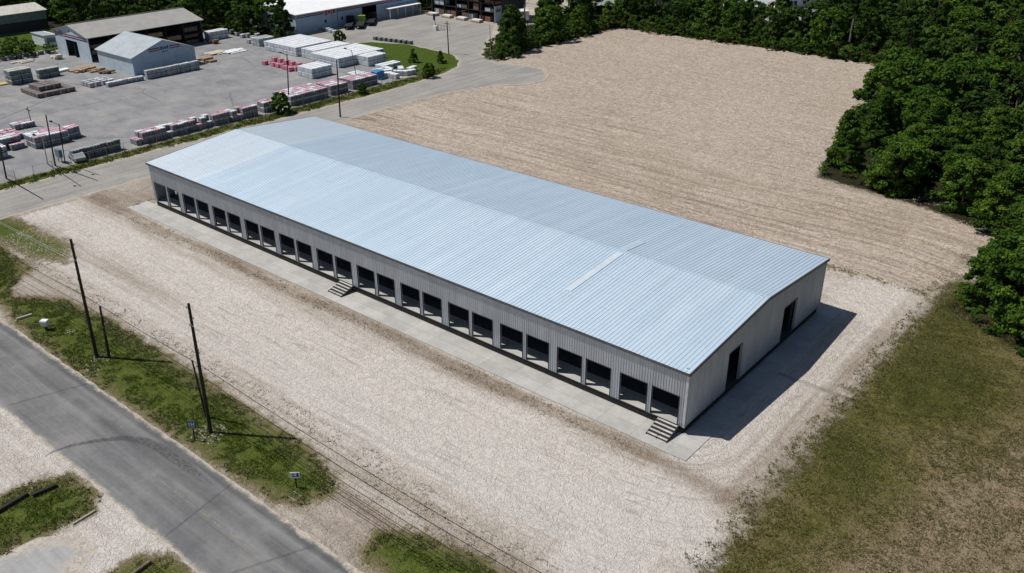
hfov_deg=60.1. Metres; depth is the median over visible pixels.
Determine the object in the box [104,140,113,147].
block pallet
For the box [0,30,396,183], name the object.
yard pavement
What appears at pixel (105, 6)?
tree
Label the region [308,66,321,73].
wrapped bundle
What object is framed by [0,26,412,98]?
pallets
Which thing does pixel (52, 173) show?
strip grass
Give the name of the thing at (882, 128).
tree
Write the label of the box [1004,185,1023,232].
tree
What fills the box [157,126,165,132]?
block pallet
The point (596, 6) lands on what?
tree
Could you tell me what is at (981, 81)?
tree
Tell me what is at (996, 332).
undergrowth
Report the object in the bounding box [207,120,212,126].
block pallet
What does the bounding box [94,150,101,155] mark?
block pallet
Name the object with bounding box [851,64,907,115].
tree
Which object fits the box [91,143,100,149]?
block pallet
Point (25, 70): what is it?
sheet pallet
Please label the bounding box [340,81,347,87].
block pallet
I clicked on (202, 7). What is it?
tree
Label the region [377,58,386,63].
wrapped bundle
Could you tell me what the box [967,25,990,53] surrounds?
pine tree
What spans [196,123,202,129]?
block pallet
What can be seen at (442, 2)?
lumber pack
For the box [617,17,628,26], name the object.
bush
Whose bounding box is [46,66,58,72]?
sheet pallet
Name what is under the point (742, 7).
tree
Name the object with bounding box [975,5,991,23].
pine tree
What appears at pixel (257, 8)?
tree
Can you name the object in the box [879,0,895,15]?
pine tree
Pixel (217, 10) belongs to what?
tree
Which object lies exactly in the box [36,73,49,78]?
sheet pallet
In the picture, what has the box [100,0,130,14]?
tree
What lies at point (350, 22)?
flatbed truck
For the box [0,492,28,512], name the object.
timber beam
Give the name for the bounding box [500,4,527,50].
tree
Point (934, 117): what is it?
tree
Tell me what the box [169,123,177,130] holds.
block pallet
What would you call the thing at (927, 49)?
pine tree
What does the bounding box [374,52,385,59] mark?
wrapped bundle
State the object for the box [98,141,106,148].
block pallet
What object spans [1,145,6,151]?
block pallet
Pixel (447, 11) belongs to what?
lumber pack
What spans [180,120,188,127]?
block pallet
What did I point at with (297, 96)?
block pallet
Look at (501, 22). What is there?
tree
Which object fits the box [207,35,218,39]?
wrapped bundle
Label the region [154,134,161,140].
block pallet
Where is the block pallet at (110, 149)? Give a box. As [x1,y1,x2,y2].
[107,146,114,152]
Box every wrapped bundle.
[207,30,218,35]
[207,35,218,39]
[218,29,227,34]
[219,33,228,38]
[292,45,304,51]
[293,51,301,56]
[297,64,309,70]
[301,46,311,52]
[301,64,312,71]
[304,65,315,72]
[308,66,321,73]
[309,72,321,78]
[317,52,328,58]
[320,64,331,70]
[321,53,332,59]
[321,69,331,76]
[324,54,336,60]
[331,55,342,61]
[335,56,347,62]
[335,61,347,67]
[346,54,356,60]
[348,59,357,65]
[357,53,368,59]
[361,54,372,60]
[364,55,376,61]
[365,60,376,66]
[373,48,383,52]
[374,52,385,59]
[375,62,386,68]
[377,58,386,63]
[379,63,391,67]
[387,72,399,78]
[390,61,400,67]
[393,70,405,75]
[404,69,415,75]
[406,65,416,70]
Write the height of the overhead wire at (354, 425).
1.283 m
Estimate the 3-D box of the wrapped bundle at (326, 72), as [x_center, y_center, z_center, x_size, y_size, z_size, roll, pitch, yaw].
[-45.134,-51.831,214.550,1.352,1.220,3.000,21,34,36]
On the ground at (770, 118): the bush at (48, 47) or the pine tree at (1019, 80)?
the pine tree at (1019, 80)
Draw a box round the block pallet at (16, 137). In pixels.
[11,134,20,141]
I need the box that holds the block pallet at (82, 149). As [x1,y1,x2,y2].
[76,147,85,152]
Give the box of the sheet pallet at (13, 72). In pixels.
[6,69,19,75]
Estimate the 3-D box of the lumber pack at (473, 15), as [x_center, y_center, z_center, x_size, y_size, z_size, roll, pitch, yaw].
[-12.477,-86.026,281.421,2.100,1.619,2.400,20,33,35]
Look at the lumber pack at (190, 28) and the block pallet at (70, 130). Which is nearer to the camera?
the block pallet at (70, 130)
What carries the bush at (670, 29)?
on the ground at (770, 118)
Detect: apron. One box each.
[127,201,703,460]
[684,307,840,442]
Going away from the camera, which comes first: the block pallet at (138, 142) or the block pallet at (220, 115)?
the block pallet at (138, 142)
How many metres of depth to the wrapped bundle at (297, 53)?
233.24 m
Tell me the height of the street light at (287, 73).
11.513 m
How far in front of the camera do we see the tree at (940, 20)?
236.53 m
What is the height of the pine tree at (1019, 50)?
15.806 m
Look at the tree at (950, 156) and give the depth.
135.83 m
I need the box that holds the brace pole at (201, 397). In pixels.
[191,361,205,416]
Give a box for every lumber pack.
[90,42,104,47]
[144,31,162,36]
[163,34,180,40]
[179,26,197,31]
[180,32,197,37]
[181,38,198,43]
[434,7,443,13]
[439,0,448,4]
[445,9,453,14]
[451,9,460,16]
[462,3,471,7]
[462,11,471,16]
[469,12,477,18]
[473,3,482,9]
[479,14,487,20]
[485,6,492,11]
[485,15,493,21]
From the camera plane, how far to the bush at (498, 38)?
239.94 m
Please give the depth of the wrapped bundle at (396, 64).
221.43 m
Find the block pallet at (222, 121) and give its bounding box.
[218,118,224,124]
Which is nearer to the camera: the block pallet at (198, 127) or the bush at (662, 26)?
the block pallet at (198, 127)
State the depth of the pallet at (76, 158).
156.94 m
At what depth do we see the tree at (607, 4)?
265.84 m
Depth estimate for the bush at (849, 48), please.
225.99 m
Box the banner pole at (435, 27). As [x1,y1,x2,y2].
[433,14,438,30]
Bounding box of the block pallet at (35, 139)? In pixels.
[31,135,40,143]
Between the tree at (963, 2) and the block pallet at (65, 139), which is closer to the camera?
the block pallet at (65, 139)
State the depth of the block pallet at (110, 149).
161.97 m
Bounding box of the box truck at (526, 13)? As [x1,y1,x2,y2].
[518,8,528,21]
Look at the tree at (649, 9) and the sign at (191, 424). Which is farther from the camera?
the tree at (649, 9)
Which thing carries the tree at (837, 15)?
on the ground at (770, 118)
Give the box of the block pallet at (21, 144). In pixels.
[15,141,24,148]
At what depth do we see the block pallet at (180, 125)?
171.18 m
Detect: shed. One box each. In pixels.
[30,31,56,46]
[51,7,203,61]
[94,31,195,75]
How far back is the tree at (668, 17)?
257.02 m
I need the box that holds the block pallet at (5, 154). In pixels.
[0,151,8,158]
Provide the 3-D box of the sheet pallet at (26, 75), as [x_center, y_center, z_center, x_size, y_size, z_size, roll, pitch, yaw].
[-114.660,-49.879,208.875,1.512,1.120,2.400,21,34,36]
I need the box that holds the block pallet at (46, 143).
[41,140,49,147]
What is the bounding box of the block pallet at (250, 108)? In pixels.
[244,105,252,111]
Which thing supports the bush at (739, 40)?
on the ground at (770, 118)
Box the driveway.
[0,531,98,572]
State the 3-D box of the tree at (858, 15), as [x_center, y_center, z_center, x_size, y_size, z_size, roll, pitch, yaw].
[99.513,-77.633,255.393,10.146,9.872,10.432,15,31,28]
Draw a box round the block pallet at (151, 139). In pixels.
[148,135,154,141]
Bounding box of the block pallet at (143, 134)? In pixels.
[138,131,147,138]
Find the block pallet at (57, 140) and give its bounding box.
[55,137,62,143]
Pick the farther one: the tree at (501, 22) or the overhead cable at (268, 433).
the tree at (501, 22)
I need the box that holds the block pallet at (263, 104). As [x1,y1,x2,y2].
[260,101,267,107]
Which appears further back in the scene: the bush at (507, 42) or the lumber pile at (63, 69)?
the bush at (507, 42)
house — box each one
[569,0,615,14]
[723,0,767,12]
[768,0,820,6]
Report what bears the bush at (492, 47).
on the ground at (770, 118)
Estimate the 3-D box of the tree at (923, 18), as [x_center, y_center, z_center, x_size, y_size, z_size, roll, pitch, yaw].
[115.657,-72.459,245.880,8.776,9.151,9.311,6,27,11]
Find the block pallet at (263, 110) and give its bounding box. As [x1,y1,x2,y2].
[260,107,268,112]
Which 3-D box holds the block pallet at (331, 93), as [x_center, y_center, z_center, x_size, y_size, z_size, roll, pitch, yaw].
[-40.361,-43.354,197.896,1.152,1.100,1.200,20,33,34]
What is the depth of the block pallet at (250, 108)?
181.86 m
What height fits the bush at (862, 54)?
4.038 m
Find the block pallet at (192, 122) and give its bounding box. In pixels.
[187,119,195,125]
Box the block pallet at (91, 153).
[87,151,94,157]
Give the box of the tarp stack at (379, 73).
[371,69,384,79]
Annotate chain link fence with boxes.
[0,164,15,183]
[32,62,440,175]
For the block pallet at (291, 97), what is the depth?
189.44 m
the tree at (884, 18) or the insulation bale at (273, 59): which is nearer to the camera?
the insulation bale at (273, 59)
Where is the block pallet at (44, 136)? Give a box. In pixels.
[38,134,47,141]
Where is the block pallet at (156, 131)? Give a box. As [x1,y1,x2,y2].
[152,128,160,134]
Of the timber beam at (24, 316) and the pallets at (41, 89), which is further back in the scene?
the pallets at (41, 89)
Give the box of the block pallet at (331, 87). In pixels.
[327,85,334,90]
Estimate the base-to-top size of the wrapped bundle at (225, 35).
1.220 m
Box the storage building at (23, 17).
[0,2,48,35]
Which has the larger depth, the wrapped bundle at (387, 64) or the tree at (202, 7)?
the tree at (202, 7)
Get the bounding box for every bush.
[0,36,17,54]
[0,41,11,58]
[5,36,35,58]
[19,39,36,51]
[43,42,57,53]
[483,41,502,58]
[485,36,501,48]
[494,50,505,60]
[498,43,510,50]
[500,40,512,54]
[505,45,521,58]
[514,30,535,51]
[526,36,540,48]
[536,33,551,45]
[541,24,561,42]
[557,30,570,40]
[564,27,579,37]
[570,17,591,35]
[582,18,597,33]
[591,22,605,31]
[595,14,612,27]
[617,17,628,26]
[620,12,637,28]
[632,23,641,29]
[638,19,649,30]
[643,15,663,32]
[654,25,668,33]
[663,23,674,34]
[671,18,691,35]
[684,31,693,36]
[686,24,704,39]
[694,21,709,30]
[696,14,717,35]
[699,26,714,38]
[706,25,722,37]
[710,33,721,41]
[717,28,734,42]
[727,24,744,40]
[730,32,742,44]
[740,30,754,36]
[742,38,750,45]
[747,26,763,43]
[749,36,761,45]
[753,22,780,41]
[758,35,772,46]
[765,39,779,50]
[777,37,793,50]
[783,29,800,47]
[786,36,803,51]
[792,28,816,47]
[794,43,812,54]
[804,38,821,50]
[811,46,821,54]
[817,44,836,57]
[832,49,843,57]
[838,44,858,60]
[851,47,868,62]
[867,54,878,64]
[875,52,885,63]
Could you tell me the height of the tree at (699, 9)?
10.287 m
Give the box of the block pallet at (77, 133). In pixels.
[75,131,80,136]
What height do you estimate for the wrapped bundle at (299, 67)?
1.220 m
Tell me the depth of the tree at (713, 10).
255.68 m
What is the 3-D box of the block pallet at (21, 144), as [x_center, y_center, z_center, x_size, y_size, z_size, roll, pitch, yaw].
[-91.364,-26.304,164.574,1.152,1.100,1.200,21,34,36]
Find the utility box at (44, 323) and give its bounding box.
[39,319,49,329]
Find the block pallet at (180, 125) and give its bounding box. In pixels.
[176,122,183,129]
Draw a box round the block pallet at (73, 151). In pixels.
[69,148,78,154]
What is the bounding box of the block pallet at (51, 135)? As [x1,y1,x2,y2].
[46,132,54,139]
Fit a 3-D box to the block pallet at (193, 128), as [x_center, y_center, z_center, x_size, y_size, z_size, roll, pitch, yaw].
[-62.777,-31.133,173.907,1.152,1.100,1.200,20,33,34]
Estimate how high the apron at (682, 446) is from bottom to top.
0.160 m
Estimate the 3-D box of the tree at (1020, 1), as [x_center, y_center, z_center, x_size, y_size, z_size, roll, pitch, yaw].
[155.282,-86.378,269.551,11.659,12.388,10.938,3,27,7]
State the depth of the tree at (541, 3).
262.40 m
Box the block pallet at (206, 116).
[200,114,208,119]
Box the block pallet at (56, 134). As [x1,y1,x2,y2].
[52,131,61,138]
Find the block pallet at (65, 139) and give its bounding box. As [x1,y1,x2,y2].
[62,136,69,142]
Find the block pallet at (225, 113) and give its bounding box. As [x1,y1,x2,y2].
[222,111,228,117]
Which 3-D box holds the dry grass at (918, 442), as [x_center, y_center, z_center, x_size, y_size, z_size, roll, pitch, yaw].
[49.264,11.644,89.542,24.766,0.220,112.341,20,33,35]
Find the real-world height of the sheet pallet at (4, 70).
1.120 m
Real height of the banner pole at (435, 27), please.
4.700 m
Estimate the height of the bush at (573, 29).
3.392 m
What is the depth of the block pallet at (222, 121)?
177.87 m
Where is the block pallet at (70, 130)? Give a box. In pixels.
[65,127,73,133]
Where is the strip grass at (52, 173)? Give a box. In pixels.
[0,67,445,189]
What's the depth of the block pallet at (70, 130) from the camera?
168.83 m
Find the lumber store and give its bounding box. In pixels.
[431,0,523,22]
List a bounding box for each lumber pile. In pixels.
[9,59,34,63]
[50,54,62,59]
[59,67,69,71]
[68,68,87,73]
[81,66,104,72]
[98,69,114,73]
[196,56,216,62]
[203,50,224,54]
[207,39,218,43]
[223,48,246,53]
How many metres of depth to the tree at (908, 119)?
156.30 m
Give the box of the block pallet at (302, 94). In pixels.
[297,92,304,98]
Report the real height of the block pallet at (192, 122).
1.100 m
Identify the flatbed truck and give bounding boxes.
[344,15,354,28]
[355,15,365,28]
[366,12,376,25]
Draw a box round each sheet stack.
[427,12,439,15]
[441,14,453,18]
[456,16,468,20]
[471,18,482,22]
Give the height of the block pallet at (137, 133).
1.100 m
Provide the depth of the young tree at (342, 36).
245.44 m
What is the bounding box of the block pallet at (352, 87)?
[350,84,356,89]
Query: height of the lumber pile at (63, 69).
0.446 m
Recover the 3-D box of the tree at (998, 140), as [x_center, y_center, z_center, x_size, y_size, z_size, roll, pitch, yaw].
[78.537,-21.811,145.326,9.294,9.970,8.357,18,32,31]
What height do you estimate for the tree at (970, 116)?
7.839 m
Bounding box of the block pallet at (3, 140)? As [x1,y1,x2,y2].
[0,137,6,144]
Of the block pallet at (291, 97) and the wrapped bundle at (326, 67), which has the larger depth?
the wrapped bundle at (326, 67)
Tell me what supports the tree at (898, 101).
on the ground at (770, 118)
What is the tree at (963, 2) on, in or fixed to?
on the ground at (770, 118)
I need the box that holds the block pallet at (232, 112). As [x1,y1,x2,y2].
[229,109,236,116]
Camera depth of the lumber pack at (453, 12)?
284.87 m
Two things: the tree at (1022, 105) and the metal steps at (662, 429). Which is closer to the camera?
the metal steps at (662, 429)
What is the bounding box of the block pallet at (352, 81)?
[349,79,356,84]
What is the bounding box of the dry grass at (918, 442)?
[704,281,1023,572]
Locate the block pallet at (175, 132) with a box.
[171,130,178,135]
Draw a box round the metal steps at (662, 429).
[645,417,678,442]
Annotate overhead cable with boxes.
[1,250,540,572]
[1,258,515,572]
[1,267,489,572]
[1,272,475,572]
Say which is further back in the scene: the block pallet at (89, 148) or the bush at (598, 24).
the bush at (598, 24)
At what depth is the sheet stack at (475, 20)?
275.19 m
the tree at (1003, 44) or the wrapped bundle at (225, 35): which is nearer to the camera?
the tree at (1003, 44)
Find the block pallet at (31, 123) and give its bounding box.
[26,120,35,126]
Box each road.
[0,13,548,219]
[0,318,361,572]
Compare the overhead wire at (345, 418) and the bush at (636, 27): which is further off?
the bush at (636, 27)
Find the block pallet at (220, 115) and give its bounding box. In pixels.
[215,112,223,118]
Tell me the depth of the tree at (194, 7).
272.21 m
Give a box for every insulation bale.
[261,60,268,64]
[271,57,277,61]
[289,61,295,65]
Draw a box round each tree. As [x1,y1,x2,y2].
[0,0,13,5]
[17,0,48,7]
[30,0,58,19]
[44,1,68,22]
[50,0,93,25]
[68,0,95,21]
[85,0,105,20]
[98,0,126,17]
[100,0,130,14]
[124,0,138,13]
[127,2,151,14]
[139,0,161,12]
[150,0,171,9]
[165,1,183,8]
[177,0,199,15]
[177,0,218,28]
[201,0,221,17]
[207,0,230,24]
[224,3,253,32]
[231,0,263,27]
[251,0,283,32]
[269,91,291,113]
[271,0,295,35]
[333,30,345,41]
[356,82,366,94]
[407,48,418,62]
[418,0,430,7]
[421,62,435,78]
[437,50,446,62]
[495,4,518,43]
[497,9,525,34]
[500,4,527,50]
[524,0,528,23]
[531,4,566,38]
[532,0,562,24]
[544,0,562,19]
[550,0,578,14]
[563,0,591,19]
[565,6,592,29]
[573,0,596,23]
[590,0,606,15]
[598,1,626,25]
[610,0,640,15]
[618,0,648,23]
[640,0,673,25]
[660,0,696,30]
[690,0,715,22]
[700,0,736,32]
[720,0,753,39]
[728,0,753,20]
[740,0,766,30]
[751,5,790,41]
[765,0,793,30]
[785,4,822,43]
[801,0,828,35]
[809,6,850,54]
[813,0,848,23]
[821,108,867,171]
[830,2,865,39]
[847,0,865,43]
[848,2,872,33]
[851,0,887,55]
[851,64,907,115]
[857,99,895,142]
[860,88,898,151]
[862,59,912,101]
[863,137,932,197]
[867,1,906,39]
[869,14,900,42]
[874,134,929,184]
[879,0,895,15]
[881,46,917,93]
[882,22,925,59]
[885,1,919,47]
[889,88,920,134]
[892,53,937,110]
[894,62,959,125]
[896,84,956,132]
[897,0,929,26]
[898,122,940,170]
[899,15,926,49]
[899,92,950,142]
[905,0,937,25]
[912,25,953,54]
[913,44,935,65]
[916,100,948,168]
[917,6,947,42]
[917,38,964,57]
[918,39,942,85]
[920,8,936,36]
[920,117,980,179]
[934,0,959,22]
[934,50,952,83]
[935,157,995,213]
[938,7,982,49]
[938,58,983,106]
[940,142,992,202]
[944,36,974,58]
[944,74,983,112]
[944,107,962,150]
[947,5,985,37]
[951,52,984,90]
[953,0,984,21]
[954,227,1012,307]
[955,89,1007,135]
[957,0,984,30]
[958,72,1012,116]
[960,21,996,52]
[961,112,980,139]
[963,51,996,90]
[963,144,1005,190]
[966,123,1007,154]
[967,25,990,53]
[967,163,1023,235]
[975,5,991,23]
[977,3,1007,40]
[977,104,1023,140]
[978,55,1012,92]
[979,232,1023,332]
[981,159,1014,197]
[983,116,1010,152]
[984,21,1023,60]
[984,60,1023,110]
[984,173,1023,219]
[987,39,1023,72]
[990,0,1023,14]
[991,9,1014,26]
[991,43,1023,59]
[992,12,1022,41]
[998,198,1023,232]
[1001,137,1023,166]
[1002,0,1023,15]
[1003,19,1023,42]
[1004,61,1023,107]
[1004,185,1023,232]
[1005,297,1023,355]
[1006,3,1023,19]
[1007,28,1023,63]
[1007,101,1023,136]
[1010,221,1023,293]
[1011,131,1023,158]
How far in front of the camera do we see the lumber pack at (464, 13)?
281.93 m
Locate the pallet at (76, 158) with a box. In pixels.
[67,151,85,162]
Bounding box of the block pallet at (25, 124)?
[20,121,28,128]
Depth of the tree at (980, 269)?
105.62 m
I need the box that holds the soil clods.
[522,130,993,332]
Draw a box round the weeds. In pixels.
[133,192,972,572]
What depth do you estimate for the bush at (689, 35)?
253.39 m
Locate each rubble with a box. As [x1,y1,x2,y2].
[74,364,102,378]
[191,423,227,443]
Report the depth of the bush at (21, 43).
232.32 m
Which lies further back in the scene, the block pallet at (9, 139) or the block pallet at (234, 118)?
the block pallet at (234, 118)
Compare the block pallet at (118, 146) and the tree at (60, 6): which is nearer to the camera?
the block pallet at (118, 146)
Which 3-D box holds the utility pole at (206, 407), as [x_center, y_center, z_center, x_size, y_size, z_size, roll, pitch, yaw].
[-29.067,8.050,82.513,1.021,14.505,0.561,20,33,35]
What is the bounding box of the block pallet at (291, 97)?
[288,95,295,100]
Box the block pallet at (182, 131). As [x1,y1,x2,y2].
[178,128,185,134]
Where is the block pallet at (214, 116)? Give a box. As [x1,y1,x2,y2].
[209,113,217,120]
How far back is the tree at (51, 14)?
276.09 m
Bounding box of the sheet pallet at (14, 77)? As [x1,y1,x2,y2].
[7,74,21,80]
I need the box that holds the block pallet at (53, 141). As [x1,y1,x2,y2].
[48,139,55,145]
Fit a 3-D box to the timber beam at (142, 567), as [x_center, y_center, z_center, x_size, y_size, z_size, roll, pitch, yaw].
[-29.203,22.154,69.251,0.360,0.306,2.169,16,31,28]
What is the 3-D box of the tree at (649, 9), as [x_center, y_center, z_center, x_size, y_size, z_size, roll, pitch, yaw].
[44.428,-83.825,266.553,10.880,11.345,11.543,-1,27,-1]
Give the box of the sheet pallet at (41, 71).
[35,68,48,74]
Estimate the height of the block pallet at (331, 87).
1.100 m
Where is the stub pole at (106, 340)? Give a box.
[99,306,110,357]
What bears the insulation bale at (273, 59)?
on the insulation bale
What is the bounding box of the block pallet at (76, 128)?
[70,125,79,132]
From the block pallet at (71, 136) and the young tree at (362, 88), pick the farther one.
the young tree at (362, 88)
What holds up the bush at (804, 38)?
on the ground at (770, 118)
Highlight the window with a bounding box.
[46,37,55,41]
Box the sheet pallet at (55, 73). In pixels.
[49,71,60,76]
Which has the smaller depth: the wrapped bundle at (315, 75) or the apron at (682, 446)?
the apron at (682, 446)
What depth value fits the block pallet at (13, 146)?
163.32 m
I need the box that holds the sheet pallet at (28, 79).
[22,77,33,82]
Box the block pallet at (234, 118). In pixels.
[230,115,237,121]
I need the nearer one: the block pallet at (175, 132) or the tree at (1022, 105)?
the tree at (1022, 105)
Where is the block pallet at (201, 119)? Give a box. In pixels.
[198,116,206,122]
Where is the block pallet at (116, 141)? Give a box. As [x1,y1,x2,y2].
[111,138,120,145]
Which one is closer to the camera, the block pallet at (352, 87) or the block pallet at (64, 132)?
the block pallet at (64, 132)
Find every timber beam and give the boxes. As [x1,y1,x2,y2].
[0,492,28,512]
[16,313,32,319]
[31,483,56,497]
[72,509,95,524]
[131,560,151,572]
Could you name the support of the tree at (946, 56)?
on the ground at (770, 118)
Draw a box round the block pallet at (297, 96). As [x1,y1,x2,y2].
[292,93,299,98]
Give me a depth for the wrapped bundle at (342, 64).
221.80 m
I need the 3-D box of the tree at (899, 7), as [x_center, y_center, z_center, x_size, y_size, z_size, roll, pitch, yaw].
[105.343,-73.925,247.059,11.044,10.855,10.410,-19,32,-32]
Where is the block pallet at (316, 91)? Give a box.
[312,89,318,94]
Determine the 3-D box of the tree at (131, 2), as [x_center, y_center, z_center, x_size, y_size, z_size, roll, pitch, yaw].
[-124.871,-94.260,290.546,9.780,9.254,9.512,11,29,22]
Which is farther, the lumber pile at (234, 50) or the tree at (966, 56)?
the lumber pile at (234, 50)
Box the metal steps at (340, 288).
[328,280,353,296]
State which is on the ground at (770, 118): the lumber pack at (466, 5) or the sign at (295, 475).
the sign at (295, 475)
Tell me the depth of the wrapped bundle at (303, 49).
231.54 m
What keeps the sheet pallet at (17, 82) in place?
on the yard pavement
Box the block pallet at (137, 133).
[134,129,142,136]
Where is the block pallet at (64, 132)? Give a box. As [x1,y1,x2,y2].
[60,129,67,136]
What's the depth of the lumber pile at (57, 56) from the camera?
231.08 m
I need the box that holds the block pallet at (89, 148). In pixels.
[84,145,92,152]
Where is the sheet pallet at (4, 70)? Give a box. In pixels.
[3,68,15,74]
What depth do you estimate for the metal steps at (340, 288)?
111.67 m
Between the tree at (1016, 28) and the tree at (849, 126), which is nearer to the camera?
the tree at (849, 126)
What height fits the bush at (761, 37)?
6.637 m
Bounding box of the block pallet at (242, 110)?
[239,107,247,113]
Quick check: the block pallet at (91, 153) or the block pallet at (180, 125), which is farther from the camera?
the block pallet at (180, 125)
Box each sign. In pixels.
[187,421,196,440]
[290,472,299,487]
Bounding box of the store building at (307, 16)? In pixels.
[249,0,420,34]
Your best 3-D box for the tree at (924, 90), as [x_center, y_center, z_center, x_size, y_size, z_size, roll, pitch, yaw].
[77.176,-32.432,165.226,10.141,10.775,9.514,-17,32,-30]
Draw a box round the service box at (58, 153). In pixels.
[54,148,62,162]
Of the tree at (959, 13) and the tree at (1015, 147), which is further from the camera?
the tree at (959, 13)
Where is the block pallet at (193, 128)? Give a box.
[190,125,196,131]
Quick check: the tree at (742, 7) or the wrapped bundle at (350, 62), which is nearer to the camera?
the wrapped bundle at (350, 62)
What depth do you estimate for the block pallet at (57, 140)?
166.64 m
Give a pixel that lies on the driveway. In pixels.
(72, 552)
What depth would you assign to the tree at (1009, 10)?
247.09 m
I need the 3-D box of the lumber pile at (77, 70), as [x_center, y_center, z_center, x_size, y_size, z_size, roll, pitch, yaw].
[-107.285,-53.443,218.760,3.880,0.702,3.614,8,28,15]
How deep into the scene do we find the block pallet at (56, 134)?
166.18 m
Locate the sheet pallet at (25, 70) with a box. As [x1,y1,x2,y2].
[18,67,30,73]
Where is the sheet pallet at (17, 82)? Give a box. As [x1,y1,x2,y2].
[9,79,21,84]
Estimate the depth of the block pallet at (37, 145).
164.13 m
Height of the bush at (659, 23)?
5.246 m
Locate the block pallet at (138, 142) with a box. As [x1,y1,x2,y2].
[133,138,142,145]
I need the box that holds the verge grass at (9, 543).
[0,246,495,572]
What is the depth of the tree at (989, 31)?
216.16 m
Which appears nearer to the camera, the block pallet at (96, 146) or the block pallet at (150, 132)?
the block pallet at (96, 146)
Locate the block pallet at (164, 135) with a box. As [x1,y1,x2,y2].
[161,133,166,138]
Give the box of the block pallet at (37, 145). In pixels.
[32,142,41,148]
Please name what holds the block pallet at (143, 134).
on the block pallet at (146, 139)
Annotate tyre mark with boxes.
[52,437,191,470]
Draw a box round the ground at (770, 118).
[0,0,1023,572]
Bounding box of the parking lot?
[726,7,815,20]
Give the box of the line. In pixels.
[152,473,284,572]
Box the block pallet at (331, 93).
[328,90,334,95]
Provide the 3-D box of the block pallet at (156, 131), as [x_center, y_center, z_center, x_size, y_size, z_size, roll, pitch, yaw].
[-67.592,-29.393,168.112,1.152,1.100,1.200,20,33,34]
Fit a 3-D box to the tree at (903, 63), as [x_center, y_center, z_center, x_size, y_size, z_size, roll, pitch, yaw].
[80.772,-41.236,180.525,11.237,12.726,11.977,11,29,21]
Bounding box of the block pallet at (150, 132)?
[145,129,153,136]
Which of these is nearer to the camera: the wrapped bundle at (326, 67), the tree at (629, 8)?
the wrapped bundle at (326, 67)
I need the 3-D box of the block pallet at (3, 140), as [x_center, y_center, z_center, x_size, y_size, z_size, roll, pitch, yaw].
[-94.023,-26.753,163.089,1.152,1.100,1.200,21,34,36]
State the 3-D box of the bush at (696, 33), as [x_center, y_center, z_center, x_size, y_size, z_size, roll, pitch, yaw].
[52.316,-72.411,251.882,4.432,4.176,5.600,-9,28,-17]
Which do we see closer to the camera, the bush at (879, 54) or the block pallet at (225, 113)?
the block pallet at (225, 113)
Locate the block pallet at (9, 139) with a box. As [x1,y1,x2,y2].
[4,136,13,143]
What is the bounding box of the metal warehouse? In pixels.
[145,116,829,432]
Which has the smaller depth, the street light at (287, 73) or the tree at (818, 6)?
the street light at (287, 73)
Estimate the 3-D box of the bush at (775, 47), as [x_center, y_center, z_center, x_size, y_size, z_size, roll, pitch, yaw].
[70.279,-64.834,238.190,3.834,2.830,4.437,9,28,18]
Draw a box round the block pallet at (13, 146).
[8,143,17,150]
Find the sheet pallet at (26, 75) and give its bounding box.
[21,72,32,78]
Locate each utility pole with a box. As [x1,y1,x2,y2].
[0,146,6,178]
[45,115,55,165]
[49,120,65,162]
[69,239,98,357]
[186,303,212,432]
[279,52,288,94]
[336,60,340,116]
[444,23,448,53]
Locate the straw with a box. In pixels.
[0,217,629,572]
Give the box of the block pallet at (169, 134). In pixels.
[166,130,172,137]
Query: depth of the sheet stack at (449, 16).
282.44 m
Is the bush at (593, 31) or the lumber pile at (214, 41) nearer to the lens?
the lumber pile at (214, 41)
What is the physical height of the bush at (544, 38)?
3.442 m
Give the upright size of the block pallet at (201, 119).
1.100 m
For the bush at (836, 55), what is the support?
on the ground at (770, 118)
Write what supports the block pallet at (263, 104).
on the block pallet at (263, 110)
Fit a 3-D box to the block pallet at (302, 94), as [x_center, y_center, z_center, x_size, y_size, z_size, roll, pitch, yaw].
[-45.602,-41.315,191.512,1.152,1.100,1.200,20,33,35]
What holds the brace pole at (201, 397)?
on the ground at (770, 118)
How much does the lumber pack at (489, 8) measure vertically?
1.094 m
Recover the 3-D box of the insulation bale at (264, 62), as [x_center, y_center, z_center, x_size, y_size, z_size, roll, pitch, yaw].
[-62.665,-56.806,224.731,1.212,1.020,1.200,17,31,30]
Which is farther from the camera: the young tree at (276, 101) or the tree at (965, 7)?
the tree at (965, 7)
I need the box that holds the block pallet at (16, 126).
[12,123,21,129]
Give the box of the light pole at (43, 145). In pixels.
[32,134,47,163]
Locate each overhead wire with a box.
[0,208,646,554]
[1,222,630,572]
[2,224,625,572]
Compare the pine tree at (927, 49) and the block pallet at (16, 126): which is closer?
the block pallet at (16, 126)
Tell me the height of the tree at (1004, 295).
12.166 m
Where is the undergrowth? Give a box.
[220,8,1023,336]
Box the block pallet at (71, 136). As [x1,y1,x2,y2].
[68,133,75,139]
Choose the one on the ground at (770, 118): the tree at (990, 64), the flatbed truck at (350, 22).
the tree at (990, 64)
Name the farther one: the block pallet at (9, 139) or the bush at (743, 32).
the bush at (743, 32)
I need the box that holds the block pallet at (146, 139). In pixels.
[142,137,148,143]
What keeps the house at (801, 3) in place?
on the ground at (770, 118)
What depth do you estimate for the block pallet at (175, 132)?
170.88 m
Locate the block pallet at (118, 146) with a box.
[115,144,120,150]
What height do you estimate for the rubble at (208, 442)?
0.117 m
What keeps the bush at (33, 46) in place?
on the yard pavement

